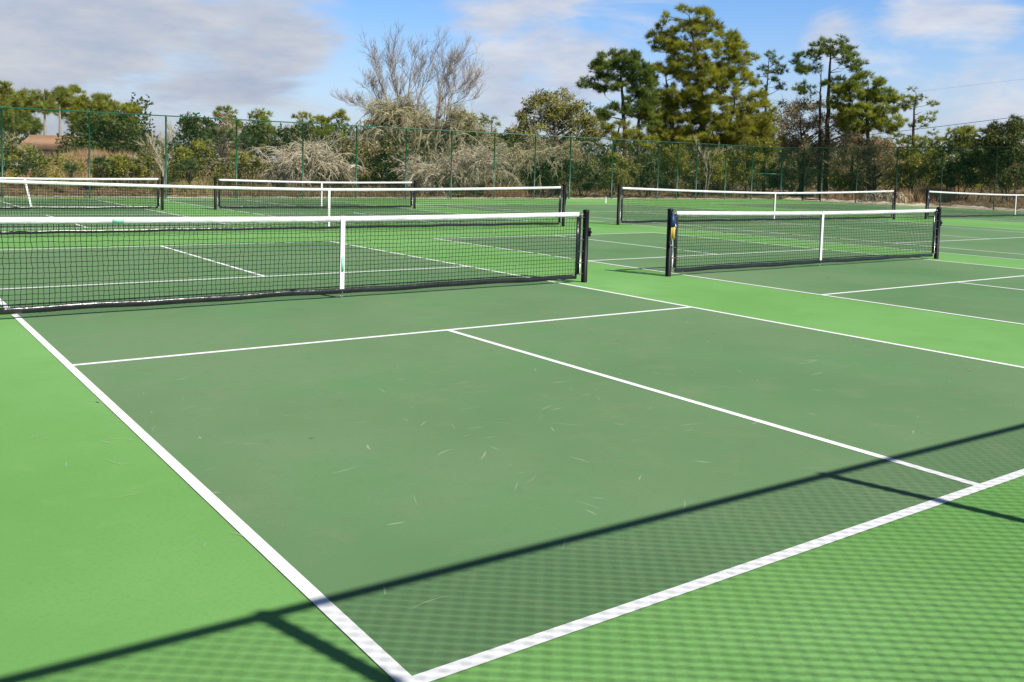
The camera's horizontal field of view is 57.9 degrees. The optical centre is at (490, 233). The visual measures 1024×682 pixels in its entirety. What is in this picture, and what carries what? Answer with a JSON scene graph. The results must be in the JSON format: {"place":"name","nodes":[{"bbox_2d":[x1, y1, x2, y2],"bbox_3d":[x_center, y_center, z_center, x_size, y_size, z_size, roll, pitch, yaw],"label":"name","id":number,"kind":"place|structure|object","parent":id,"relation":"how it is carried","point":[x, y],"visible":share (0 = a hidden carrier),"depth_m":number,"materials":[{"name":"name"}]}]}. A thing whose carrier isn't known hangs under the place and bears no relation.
{"place":"outdoors","nodes":[
{"label":"outdoors","id":0,"kind":"place"},
{"bbox_2d":[0,152,1023,208],"bbox_3d":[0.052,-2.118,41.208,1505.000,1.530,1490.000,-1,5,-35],"label":"ground","id":1,"kind":"structure","parent":0,"point":[760,195],"depth_m":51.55,"materials":[{"name":"beige plant"}]},
{"bbox_2d":[0,80,15,151],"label":"pine tree","id":2,"kind":"object","parent":1,"relation":"on","point":[4,101],"visible":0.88,"depth_m":68.53,"materials":[{"name":"green plant"}]},
{"bbox_2d":[0,154,27,184],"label":"bush","id":3,"kind":"object","parent":1,"relation":"on","point":[15,164],"visible":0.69,"depth_m":38.15,"materials":[{"name":"green plant"}]},
{"bbox_2d":[0,87,31,144],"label":"pine tree","id":4,"kind":"object","parent":1,"relation":"on","point":[16,100],"visible":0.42,"depth_m":72.48,"materials":[{"name":"green plant"}]},
{"bbox_2d":[0,132,49,169],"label":"bush","id":5,"kind":"object","parent":1,"relation":"on","point":[18,152],"visible":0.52,"depth_m":40.49,"materials":[{"name":"green plant"}]},
{"bbox_2d":[14,87,43,138],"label":"pine tree","id":6,"kind":"object","parent":1,"relation":"on","point":[28,102],"visible":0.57,"depth_m":76.12,"materials":[{"name":"green plant"}]},
{"bbox_2d":[30,88,60,134],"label":"pine tree","id":7,"kind":"object","parent":1,"relation":"on","point":[48,101],"visible":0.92,"depth_m":69.69,"materials":[{"name":"green plant"}]},
{"bbox_2d":[48,84,73,135],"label":"pine tree","id":8,"kind":"object","parent":1,"relation":"on","point":[63,96],"visible":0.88,"depth_m":73.69,"materials":[{"name":"green plant"}]},
{"bbox_2d":[52,83,85,134],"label":"pine tree","id":9,"kind":"object","parent":1,"relation":"on","point":[74,88],"visible":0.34,"depth_m":77.48,"materials":[{"name":"green plant"}]},
{"bbox_2d":[60,162,80,185],"bbox_3d":[-16.454,-2.312,36.352,0.690,0.955,0.880,1,4,-1],"label":"palmetto","id":10,"kind":"object","parent":1,"relation":"on","point":[73,167],"visible":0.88,"depth_m":36.32,"materials":[{"name":"green plant"}]},
{"bbox_2d":[66,92,98,132],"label":"pine tree","id":11,"kind":"object","parent":1,"relation":"on","point":[78,103],"visible":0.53,"depth_m":70.73,"materials":[{"name":"green plant"}]},
{"bbox_2d":[17,135,162,157],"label":"house","id":12,"kind":"structure","parent":1,"relation":"on","point":[44,142],"depth_m":65.88,"materials":[{"name":"beige"}]},
{"bbox_2d":[85,91,113,134],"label":"pine tree","id":13,"kind":"object","parent":1,"relation":"on","point":[102,103],"visible":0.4,"depth_m":74.69,"materials":[{"name":"green plant"}]},
{"bbox_2d":[52,107,155,157],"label":"oak tree","id":14,"kind":"object","parent":1,"relation":"on","point":[109,138],"visible":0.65,"depth_m":56.12,"materials":[{"name":"green plant"}]},
{"bbox_2d":[104,99,120,121],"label":"pine tree","id":15,"kind":"object","parent":1,"relation":"on","point":[116,104],"visible":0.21,"depth_m":78.73,"materials":[{"name":"green plant"}]},
{"bbox_2d":[86,153,150,189],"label":"bush","id":16,"kind":"object","parent":1,"relation":"on","point":[119,164],"visible":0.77,"depth_m":38.66,"materials":[{"name":"green plant"}]},
{"bbox_2d":[116,101,144,136],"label":"pine tree","id":17,"kind":"object","parent":1,"relation":"on","point":[132,107],"visible":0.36,"depth_m":72.03,"materials":[{"name":"green plant"}]},
{"bbox_2d":[129,136,169,183],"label":"bush","id":18,"kind":"object","parent":1,"relation":"on","point":[143,157],"visible":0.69,"depth_m":40.99,"materials":[{"name":"green plant"}]},
{"bbox_2d":[145,118,177,190],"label":"bare sapling","id":19,"kind":"object","parent":1,"relation":"on","point":[169,138],"visible":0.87,"depth_m":39.43,"materials":[{"name":"grey plant"}]},
{"bbox_2d":[175,156,206,183],"bbox_3d":[-12.666,-2.639,38.974,1.360,1.228,1.278,5,6,44],"label":"palmetto","id":20,"kind":"object","parent":1,"relation":"on","point":[189,169],"visible":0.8,"depth_m":38.88,"materials":[{"name":"green plant"}]},
{"bbox_2d":[170,136,216,183],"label":"bush","id":21,"kind":"object","parent":1,"relation":"on","point":[200,153],"visible":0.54,"depth_m":42.56,"materials":[{"name":"green plant"}]},
{"bbox_2d":[176,111,220,157],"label":"oak tree","id":22,"kind":"object","parent":1,"relation":"on","point":[190,128],"visible":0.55,"depth_m":58.47,"materials":[{"name":"green plant"}]},
{"bbox_2d":[211,104,242,160],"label":"pine tree","id":23,"kind":"object","parent":1,"relation":"on","point":[228,109],"visible":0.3,"depth_m":81.03,"materials":[{"name":"green plant"}]},
{"bbox_2d":[214,113,243,170],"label":"tree","id":24,"kind":"object","parent":1,"relation":"on","point":[224,123],"visible":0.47,"depth_m":49.67,"materials":[{"name":"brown plant"}]},
{"bbox_2d":[229,130,258,153],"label":"bush","id":25,"kind":"object","parent":1,"relation":"on","point":[243,139],"visible":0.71,"depth_m":43.18,"materials":[{"name":"green plant"}]},
{"bbox_2d":[227,146,268,186],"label":"bush","id":26,"kind":"object","parent":1,"relation":"on","point":[250,161],"visible":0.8,"depth_m":42.40,"materials":[{"name":"green plant"}]},
{"bbox_2d":[237,123,278,157],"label":"oak tree","id":27,"kind":"object","parent":1,"relation":"on","point":[261,135],"visible":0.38,"depth_m":57.69,"materials":[{"name":"green plant"}]},
{"bbox_2d":[248,106,275,161],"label":"pine tree","id":28,"kind":"object","parent":1,"relation":"on","point":[260,114],"visible":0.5,"depth_m":81.88,"materials":[{"name":"green plant"}]},
{"bbox_2d":[263,121,340,167],"bbox_3d":[-10.181,-4.554,50.698,4.777,3.247,2.367,0,4,-14],"label":"bush","id":29,"kind":"object","parent":1,"relation":"on","point":[291,139],"visible":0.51,"depth_m":50.25,"materials":[{"name":"brown plant"}]},
{"bbox_2d":[290,109,317,148],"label":"pine tree","id":30,"kind":"object","parent":1,"relation":"on","point":[301,115],"visible":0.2,"depth_m":82.66,"materials":[{"name":"green plant"}]},
{"bbox_2d":[250,134,370,191],"bbox_3d":[-8.530,-3.286,43.083,5.318,2.880,4.555,2,4,7],"label":"brush pile","id":31,"kind":"object","parent":1,"relation":"on","point":[275,168],"visible":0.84,"depth_m":42.69,"materials":[{"name":"beige plant"}]},
{"bbox_2d":[271,142,365,187],"bbox_3d":[-8.476,-3.288,45.727,4.581,2.490,2.730,0,4,-18],"label":"bush","id":32,"kind":"object","parent":1,"relation":"on","point":[346,151],"visible":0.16,"depth_m":45.55,"materials":[{"name":"brown plant"}]},
{"bbox_2d":[310,115,335,153],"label":"pine tree","id":33,"kind":"object","parent":1,"relation":"on","point":[322,119],"visible":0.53,"depth_m":82.96,"materials":[{"name":"green plant"}]},
{"bbox_2d":[326,108,349,142],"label":"pine tree","id":34,"kind":"object","parent":1,"relation":"on","point":[340,113],"visible":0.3,"depth_m":83.23,"materials":[{"name":"green plant"}]},
{"bbox_2d":[329,136,382,184],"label":"bush","id":35,"kind":"object","parent":1,"relation":"on","point":[354,157],"visible":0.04,"depth_m":49.10,"materials":[{"name":"brown plant"}]},
{"bbox_2d":[368,135,433,187],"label":"bush","id":36,"kind":"object","parent":1,"relation":"on","point":[392,173],"visible":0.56,"depth_m":46.37,"materials":[{"name":"brown plant"}]},
{"bbox_2d":[329,19,485,187],"bbox_3d":[-4.258,-6.815,49.451,8.449,9.237,3.335,2,4,7],"label":"dead tree","id":37,"kind":"object","parent":1,"relation":"on","point":[419,68],"visible":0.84,"depth_m":49.22,"materials":[{"name":"grey plant"}]},
{"bbox_2d":[328,92,511,193],"bbox_3d":[-3.623,-4.813,48.898,9.293,5.365,6.854,-1,5,-35],"label":"hanging foliage","id":38,"kind":"object","parent":37,"relation":"hanging from","point":[407,119],"visible":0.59,"depth_m":48.40,"materials":[{"name":"beige plant"}]},
{"bbox_2d":[390,138,521,196],"bbox_3d":[-1.838,-3.115,44.383,5.637,3.102,5.304,-1,5,-35],"label":"brush pile","id":39,"kind":"object","parent":1,"relation":"on","point":[444,169],"visible":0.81,"depth_m":44.12,"materials":[{"name":"beige plant"}]},
{"bbox_2d":[445,103,487,194],"bbox_3d":[-1.304,-4.437,48.772,2.352,4.833,1.831,0,4,-18],"label":"bush","id":40,"kind":"object","parent":1,"relation":"on","point":[473,118],"visible":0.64,"depth_m":48.48,"materials":[{"name":"green plant"}]},
{"bbox_2d":[5,145,978,203],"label":"rust grass","id":41,"kind":"structure","parent":1,"relation":"on","point":[910,198],"depth_m":48.01,"materials":[{"name":"brown plant"}]},
{"bbox_2d":[87,154,112,177],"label":"bush","id":42,"kind":"object","parent":41,"relation":"on","point":[95,160],"visible":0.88,"depth_m":37.58,"materials":[{"name":"green plant"}]},
{"bbox_2d":[480,111,506,147],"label":"pine tree","id":43,"kind":"object","parent":1,"relation":"on","point":[487,120],"visible":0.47,"depth_m":79.51,"materials":[{"name":"green plant"}]},
{"bbox_2d":[3,153,1011,207],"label":"weeds","id":44,"kind":"object","parent":1,"relation":"on","point":[792,195],"visible":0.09,"depth_m":47.13,"materials":[{"name":"green plant"}]},
{"bbox_2d":[0,197,1023,681],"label":"court slab","id":45,"kind":"structure","parent":1,"relation":"on","point":[104,577],"depth_m":3.21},
{"bbox_2d":[0,180,566,234],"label":"tennis net","id":46,"kind":"object","parent":45,"relation":"on","point":[561,201],"visible":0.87,"depth_m":18.66,"materials":[{"name":"black fabric"}]},
{"bbox_2d":[0,106,782,198],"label":"chain link fence","id":47,"kind":"object","parent":45,"relation":"on","point":[166,145],"visible":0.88,"depth_m":40.62,"materials":[{"name":"green metal"}]},
{"bbox_2d":[0,200,1023,681],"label":"court surface","id":48,"kind":"object","parent":45,"relation":"on","point":[474,538],"visible":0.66,"depth_m":5.47,"materials":[{"name":"green paint"}]},
{"bbox_2d":[0,176,164,209],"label":"pickleball net","id":49,"kind":"object","parent":48,"relation":"on","point":[85,179],"visible":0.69,"depth_m":24.92,"materials":[{"name":"black fabric"}]},
{"bbox_2d":[0,210,591,314],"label":"pickleball net","id":50,"kind":"object","parent":48,"relation":"on","point":[586,234],"visible":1,"depth_m":9.32,"materials":[{"name":"black fabric"}]},
{"bbox_2d":[214,177,416,209],"bbox_3d":[-5.253,-1.218,28.867,6.815,0.953,0.090,-1,5,-35],"label":"pickleball net","id":51,"kind":"object","parent":48,"relation":"on","point":[413,199],"visible":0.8,"depth_m":28.59,"materials":[{"name":"black fabric"}]},
{"bbox_2d":[2,264,1015,640],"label":"court scuffs","id":52,"kind":"object","parent":48,"relation":"on","point":[482,438],"visible":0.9,"depth_m":5.04,"materials":[{"name":"green"}]},
{"bbox_2d":[0,200,1023,681],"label":"court lines","id":53,"kind":"object","parent":48,"relation":"on","point":[388,664],"visible":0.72,"depth_m":3.73,"materials":[{"name":"paint"}]},
{"bbox_2d":[616,185,896,224],"bbox_3d":[8.633,-0.869,28.049,12.909,1.063,0.090,-1,5,-35],"label":"tennis net","id":54,"kind":"object","parent":48,"relation":"on","point":[620,208],"visible":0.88,"depth_m":27.37,"materials":[{"name":"black fabric"}]},
{"bbox_2d":[665,207,942,276],"bbox_3d":[5.180,0.063,14.451,6.815,0.923,0.090,-1,5,-35],"label":"pickleball net","id":55,"kind":"object","parent":48,"relation":"on","point":[937,222],"visible":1,"depth_m":14.14,"materials":[{"name":"black fabric"}]},
{"bbox_2d":[671,212,675,245],"bbox_3d":[2.441,-0.075,12.469,0.077,0.484,0.085,-1,5,-35],"label":"score keeper","id":56,"kind":"object","parent":55,"relation":"hanging from","point":[673,220],"visible":1,"depth_m":12.44,"materials":[{"name":"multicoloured plastic"}]},
{"bbox_2d":[780,146,1023,209],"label":"chain link fence","id":57,"kind":"object","parent":45,"relation":"on","point":[856,175],"visible":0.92,"depth_m":49.74,"materials":[{"name":"green metal"}]},
{"bbox_2d":[925,189,1023,218],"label":"tennis net","id":58,"kind":"object","parent":45,"relation":"on","point":[927,203],"visible":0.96,"depth_m":34.72,"materials":[{"name":"black fabric"}]},
{"bbox_2d":[0,92,1023,188],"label":"wood","id":59,"kind":"object","parent":1,"relation":"on","point":[157,142],"visible":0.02,"depth_m":103.47,"materials":[{"name":"green plant"}]},
{"bbox_2d":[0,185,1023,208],"bbox_3d":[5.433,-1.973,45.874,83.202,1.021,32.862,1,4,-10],"label":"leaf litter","id":60,"kind":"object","parent":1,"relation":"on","point":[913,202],"visible":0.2,"depth_m":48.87,"materials":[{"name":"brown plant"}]},
{"bbox_2d":[4,132,1023,193],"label":"undergrowth","id":61,"kind":"object","parent":1,"relation":"on","point":[222,168],"visible":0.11,"depth_m":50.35,"materials":[{"name":"green plant"}]},
{"bbox_2d":[201,125,244,156],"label":"bush","id":62,"kind":"object","parent":61,"relation":"on","point":[218,132],"visible":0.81,"depth_m":43.83,"materials":[{"name":"green plant"}]},
{"bbox_2d":[29,134,1022,192],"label":"undergrowth","id":63,"kind":"object","parent":1,"relation":"on","point":[344,144],"visible":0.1,"depth_m":49.93,"materials":[{"name":"brown plant"}]},
{"bbox_2d":[475,139,593,195],"bbox_3d":[2.309,-3.366,47.082,6.217,3.028,4.206,1,4,-2],"label":"brush pile","id":64,"kind":"object","parent":1,"relation":"on","point":[541,153],"visible":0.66,"depth_m":46.65,"materials":[{"name":"beige plant"}]},
{"bbox_2d":[501,133,584,196],"bbox_3d":[2.804,-3.651,49.336,4.873,3.430,2.777,2,4,7],"label":"bush","id":65,"kind":"object","parent":1,"relation":"on","point":[563,148],"visible":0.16,"depth_m":49.03,"materials":[{"name":"brown plant"}]},
{"bbox_2d":[522,152,580,197],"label":"bush","id":66,"kind":"object","parent":1,"relation":"on","point":[548,172],"visible":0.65,"depth_m":46.57,"materials":[{"name":"green plant"}]},
{"bbox_2d":[499,82,604,194],"bbox_3d":[3.276,-5.228,51.886,5.841,6.401,3.634,1,4,-9],"label":"oak tree","id":67,"kind":"object","parent":1,"relation":"on","point":[564,110],"visible":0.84,"depth_m":51.32,"materials":[{"name":"green plant"}]},
{"bbox_2d":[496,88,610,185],"bbox_3d":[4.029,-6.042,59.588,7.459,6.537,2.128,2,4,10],"label":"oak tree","id":68,"kind":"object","parent":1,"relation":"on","point":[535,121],"visible":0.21,"depth_m":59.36,"materials":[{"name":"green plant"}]},
{"bbox_2d":[560,146,606,197],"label":"bush","id":69,"kind":"object","parent":1,"relation":"on","point":[584,173],"visible":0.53,"depth_m":49.93,"materials":[{"name":"green plant"}]},
{"bbox_2d":[591,149,644,196],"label":"bush","id":70,"kind":"object","parent":1,"relation":"on","point":[621,170],"visible":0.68,"depth_m":51.15,"materials":[{"name":"green plant"}]},
{"bbox_2d":[574,45,664,189],"bbox_3d":[8.276,-7.280,59.177,5.752,9.434,3.154,3,4,19],"label":"pine tree","id":71,"kind":"object","parent":1,"relation":"on","point":[632,68],"visible":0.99,"depth_m":58.62,"materials":[{"name":"green plant"}]},
{"bbox_2d":[590,118,659,191],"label":"pine tree","id":72,"kind":"object","parent":1,"relation":"on","point":[626,132],"visible":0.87,"depth_m":55.86,"materials":[{"name":"green plant"}]},
{"bbox_2d":[624,152,671,196],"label":"bush","id":73,"kind":"object","parent":1,"relation":"on","point":[642,170],"visible":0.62,"depth_m":52.69,"materials":[{"name":"green plant"}]},
{"bbox_2d":[657,144,728,196],"bbox_3d":[12.057,-3.728,55.574,4.395,3.287,2.475,3,4,19],"label":"bush","id":74,"kind":"object","parent":1,"relation":"on","point":[712,163],"visible":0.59,"depth_m":55.25,"materials":[{"name":"green plant"}]},
{"bbox_2d":[635,2,781,191],"bbox_3d":[13.961,-8.687,59.916,9.781,12.651,5.544,3,4,20],"label":"pine tree","id":75,"kind":"object","parent":1,"relation":"on","point":[720,74],"visible":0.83,"depth_m":59.36,"materials":[{"name":"green plant"}]},
{"bbox_2d":[693,134,729,197],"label":"bare sapling","id":76,"kind":"object","parent":1,"relation":"on","point":[709,160],"visible":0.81,"depth_m":53.51,"materials":[{"name":"brown plant"}]},
{"bbox_2d":[717,136,776,196],"bbox_3d":[15.867,-4.123,57.557,3.806,3.996,2.607,2,4,3],"label":"bush","id":77,"kind":"object","parent":1,"relation":"on","point":[757,155],"visible":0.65,"depth_m":57.41,"materials":[{"name":"green plant"}]},
{"bbox_2d":[725,110,782,197],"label":"pine tree","id":78,"kind":"object","parent":1,"relation":"on","point":[733,136],"visible":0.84,"depth_m":57.47,"materials":[{"name":"green plant"}]},
{"bbox_2d":[748,160,787,191],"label":"bush","id":79,"kind":"object","parent":1,"relation":"on","point":[769,178],"visible":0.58,"depth_m":62.78,"materials":[{"name":"green plant"}]},
{"bbox_2d":[755,47,789,191],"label":"pine tree","id":80,"kind":"object","parent":1,"relation":"on","point":[778,86],"visible":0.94,"depth_m":62.88,"materials":[{"name":"green plant"}]},
{"bbox_2d":[765,158,822,191],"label":"bush","id":81,"kind":"object","parent":1,"relation":"on","point":[791,173],"visible":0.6,"depth_m":62.75,"materials":[{"name":"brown plant"}]},
{"bbox_2d":[770,92,865,194],"bbox_3d":[22.055,-6.143,62.668,6.093,7.218,6.850,-1,5,-35],"label":"tree","id":82,"kind":"object","parent":1,"relation":"on","point":[792,144],"visible":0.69,"depth_m":62.12,"materials":[{"name":"brown plant"}]},
{"bbox_2d":[787,33,871,194],"bbox_3d":[22.304,-7.807,61.448,5.368,11.004,2.633,3,4,16],"label":"pine tree","id":83,"kind":"object","parent":1,"relation":"on","point":[847,58],"visible":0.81,"depth_m":61.24,"materials":[{"name":"green plant"}]},
{"bbox_2d":[817,169,879,193],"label":"bush","id":84,"kind":"object","parent":1,"relation":"on","point":[839,181],"visible":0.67,"depth_m":59.56,"materials":[{"name":"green plant"}]},
{"bbox_2d":[822,69,909,193],"bbox_3d":[23.915,-6.332,59.339,4.051,8.476,4.904,-1,5,-35],"label":"pine tree","id":85,"kind":"object","parent":1,"relation":"on","point":[850,112],"visible":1,"depth_m":58.84,"materials":[{"name":"green plant"}]},
{"bbox_2d":[823,126,914,193],"bbox_3d":[24.412,-4.561,59.065,6.259,4.926,3.777,3,4,17],"label":"thicket tree","id":86,"kind":"object","parent":1,"relation":"on","point":[887,160],"visible":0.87,"depth_m":58.89,"materials":[{"name":"brown plant"}]},
{"bbox_2d":[889,85,945,192],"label":"pine tree","id":87,"kind":"object","parent":1,"relation":"on","point":[913,99],"visible":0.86,"depth_m":56.13,"materials":[{"name":"green plant"}]},
{"bbox_2d":[888,145,951,199],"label":"bush","id":88,"kind":"object","parent":1,"relation":"on","point":[908,169],"visible":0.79,"depth_m":56.21,"materials":[{"name":"green plant"}]},
{"bbox_2d":[944,123,980,188],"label":"pine tree","id":89,"kind":"object","parent":1,"relation":"on","point":[965,129],"visible":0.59,"depth_m":70.52,"materials":[{"name":"green plant"}]},
{"bbox_2d":[928,133,1001,199],"bbox_3d":[27.988,-3.909,54.417,4.096,4.136,3.076,4,5,29],"label":"bush","id":90,"kind":"object","parent":1,"relation":"on","point":[951,166],"visible":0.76,"depth_m":54.34,"materials":[{"name":"green plant"}]},
{"bbox_2d":[975,117,1007,189],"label":"pine tree","id":91,"kind":"object","parent":1,"relation":"on","point":[996,125],"visible":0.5,"depth_m":69.70,"materials":[{"name":"green plant"}]},
{"bbox_2d":[964,118,1023,201],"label":"bush","id":92,"kind":"object","parent":1,"relation":"on","point":[1013,134],"visible":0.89,"depth_m":52.15,"materials":[{"name":"green plant"}]},
{"bbox_2d":[1002,113,1023,189],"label":"pine tree","id":93,"kind":"object","parent":1,"relation":"on","point":[1014,117],"visible":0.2,"depth_m":68.81,"materials":[{"name":"green plant"}]},
{"bbox_2d":[0,195,1023,210],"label":"sand","id":94,"kind":"structure","parent":0,"point":[920,204],"depth_m":45.94,"materials":[{"name":"beige sand"}]},
{"bbox_2d":[862,190,913,203],"bbox_3d":[21.983,-2.009,51.103,2.620,0.745,1.284,3,4,16],"label":"stick pile","id":95,"kind":"object","parent":94,"relation":"on","point":[901,197],"visible":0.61,"depth_m":50.98,"materials":[{"name":"brown wood"}]},
{"bbox_2d":[0,0,1023,180],"label":"sky","id":96,"kind":"structure","parent":0,"point":[282,57],"materials":[{"name":"blue"}]},
{"bbox_2d":[845,116,1020,137],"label":"power line","id":97,"kind":"object","parent":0,"point":[946,125],"visible":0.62,"depth_m":83.20,"materials":[{"name":"black paint"}]}
]}

